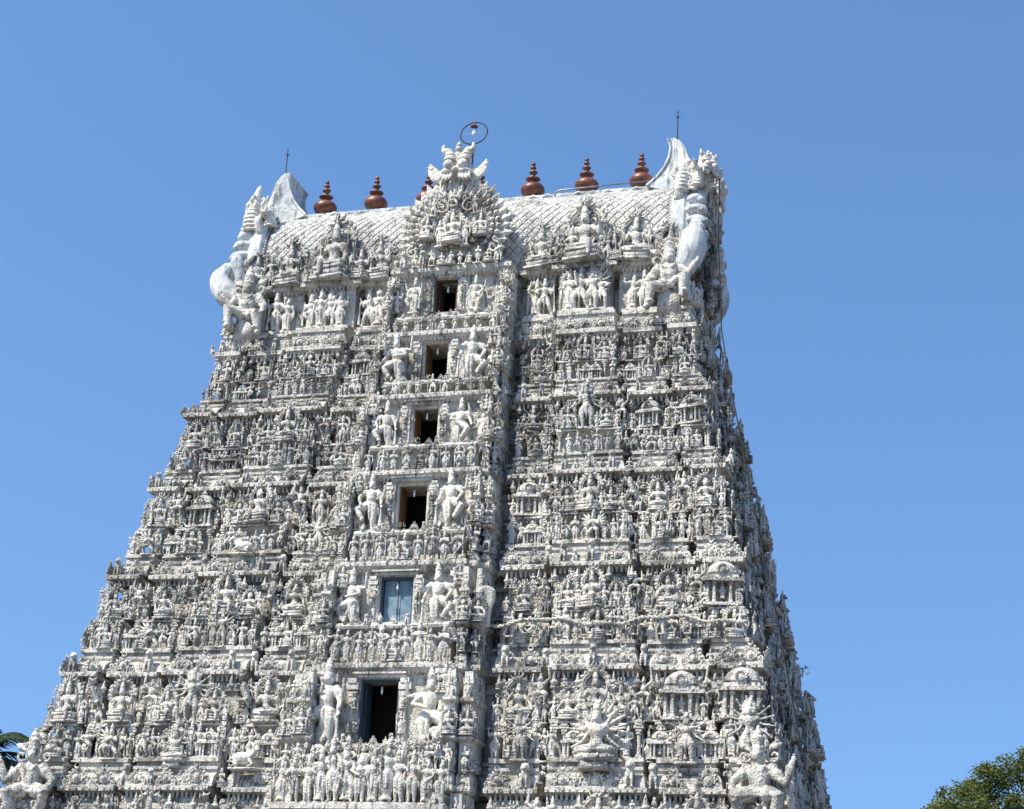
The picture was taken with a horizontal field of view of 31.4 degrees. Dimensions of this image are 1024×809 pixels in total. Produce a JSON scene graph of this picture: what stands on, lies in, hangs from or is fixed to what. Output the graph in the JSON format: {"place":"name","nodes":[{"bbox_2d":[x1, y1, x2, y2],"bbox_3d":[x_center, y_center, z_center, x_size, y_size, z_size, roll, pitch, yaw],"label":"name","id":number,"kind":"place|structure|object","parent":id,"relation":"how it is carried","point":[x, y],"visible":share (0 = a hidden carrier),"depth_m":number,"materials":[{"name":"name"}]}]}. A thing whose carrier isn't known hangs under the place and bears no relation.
{"place":"outdoors","nodes":[
{"label":"outdoors","id":0,"kind":"place"},
{"bbox_2d":[0,0,1023,808],"label":"sky","id":1,"kind":"structure","parent":0,"point":[870,153],"materials":[{"name":"blue"}]},
{"label":"ground","id":2,"kind":"structure","parent":0,"visible":0},
{"bbox_2d":[0,731,29,787],"bbox_3d":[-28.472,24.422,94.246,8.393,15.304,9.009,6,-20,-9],"label":"palm tree","id":3,"kind":"object","parent":2,"relation":"on","point":[17,737],"visible":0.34,"depth_m":96.15,"materials":[{"name":"green plant"}]},
{"bbox_2d":[0,138,831,808],"bbox_3d":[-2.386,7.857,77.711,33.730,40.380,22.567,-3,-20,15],"label":"temple tower","id":4,"kind":"structure","parent":2,"relation":"on","point":[576,610],"depth_m":72.67,"materials":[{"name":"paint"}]},
{"bbox_2d":[314,181,336,213],"bbox_3d":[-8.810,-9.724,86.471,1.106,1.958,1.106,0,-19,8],"label":"finial","id":5,"kind":"object","parent":4,"relation":"on","point":[325,204],"visible":0.94,"depth_m":86.02,"materials":[{"name":"brown metal"}]},
{"bbox_2d":[364,176,387,208],"bbox_3d":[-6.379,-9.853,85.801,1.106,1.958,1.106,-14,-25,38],"label":"finial","id":6,"kind":"object","parent":4,"relation":"on","point":[376,200],"visible":0.88,"depth_m":85.33,"materials":[{"name":"brown metal"}]},
{"bbox_2d":[357,679,399,742],"bbox_3d":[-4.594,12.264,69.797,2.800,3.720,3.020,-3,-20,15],"label":"doorway","id":7,"kind":"structure","parent":4,"relation":"in","point":[380,711],"depth_m":71.33,"materials":[{"name":"black stone"}]},
{"bbox_2d":[380,577,413,621],"bbox_3d":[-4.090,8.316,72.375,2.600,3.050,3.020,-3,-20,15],"label":"doorway","id":8,"kind":"structure","parent":4,"relation":"in","point":[396,603],"depth_m":71.26,"materials":[{"name":"blue wood"}]},
{"bbox_2d":[395,482,428,529],"bbox_3d":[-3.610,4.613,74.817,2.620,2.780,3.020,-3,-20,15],"label":"doorway","id":9,"kind":"structure","parent":4,"relation":"in","point":[412,509],"depth_m":76.21,"materials":[{"name":"paint"}]},
{"bbox_2d":[410,406,439,443],"bbox_3d":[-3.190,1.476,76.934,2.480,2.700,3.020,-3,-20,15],"label":"doorway","id":10,"kind":"structure","parent":4,"relation":"in","point":[423,430],"depth_m":76.37,"materials":[{"name":"paint"}]},
{"bbox_2d":[416,176,437,204],"bbox_3d":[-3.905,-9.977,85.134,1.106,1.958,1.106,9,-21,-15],"label":"finial","id":11,"kind":"object","parent":4,"relation":"on","point":[429,182],"visible":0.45,"depth_m":84.95,"materials":[{"name":"brown metal"}]},
{"bbox_2d":[421,342,449,379],"bbox_3d":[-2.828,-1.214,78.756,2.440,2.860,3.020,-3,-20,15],"label":"doorway","id":12,"kind":"structure","parent":4,"relation":"in","point":[437,367],"depth_m":78.09,"materials":[{"name":"paint"}]},
{"bbox_2d":[434,279,457,312],"bbox_3d":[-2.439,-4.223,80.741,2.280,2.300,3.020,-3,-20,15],"label":"doorway","id":13,"kind":"structure","parent":4,"relation":"in","point":[440,291],"depth_m":79.67,"materials":[{"name":"brown"}]},
{"bbox_2d":[460,121,487,163],"bbox_3d":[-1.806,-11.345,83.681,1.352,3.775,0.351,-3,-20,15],"label":"ring lamp","id":14,"kind":"object","parent":4,"relation":"on","point":[474,126],"visible":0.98,"depth_m":84.05,"materials":[{"name":"black metal"}]},
{"bbox_2d":[521,162,544,195],"bbox_3d":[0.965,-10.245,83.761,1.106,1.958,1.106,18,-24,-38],"label":"finial","id":15,"kind":"object","parent":4,"relation":"on","point":[532,186],"visible":0.91,"depth_m":83.31,"materials":[{"name":"brown metal"}]},
{"bbox_2d":[574,158,598,190],"bbox_3d":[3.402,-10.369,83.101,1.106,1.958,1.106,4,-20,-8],"label":"finial","id":16,"kind":"object","parent":4,"relation":"on","point":[586,179],"visible":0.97,"depth_m":82.65,"materials":[{"name":"brown metal"}]},
{"bbox_2d":[554,180,649,196],"bbox_3d":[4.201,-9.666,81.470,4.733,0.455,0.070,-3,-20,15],"label":"roof pipe","id":17,"kind":"object","parent":4,"relation":"attached to","point":[600,186],"visible":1,"depth_m":81.56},
{"bbox_2d":[629,153,652,186],"bbox_3d":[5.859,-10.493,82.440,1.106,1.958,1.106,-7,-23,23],"label":"finial","id":18,"kind":"object","parent":4,"relation":"on","point":[641,173],"visible":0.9,"depth_m":81.99,"materials":[{"name":"brown metal"}]},
{"bbox_2d":[675,111,679,138],"bbox_3d":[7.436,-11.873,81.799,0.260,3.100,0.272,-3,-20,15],"label":"lightning rod","id":19,"kind":"object","parent":4,"relation":"attached to","point":[677,116],"visible":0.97,"depth_m":82.08,"materials":[{"name":"black metal"}]},
{"bbox_2d":[692,160,813,808],"bbox_3d":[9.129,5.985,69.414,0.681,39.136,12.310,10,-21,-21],"label":"lightning cable","id":20,"kind":"object","parent":4,"relation":"attached to","point":[750,493],"visible":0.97,"depth_m":70.44,"materials":[{"name":"black metal"}]},
{"bbox_2d":[920,746,1023,808],"bbox_3d":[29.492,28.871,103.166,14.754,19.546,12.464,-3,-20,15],"label":"tree","id":21,"kind":"object","parent":2,"relation":"on","point":[982,795],"visible":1,"depth_m":105.50,"materials":[{"name":"green plant"}]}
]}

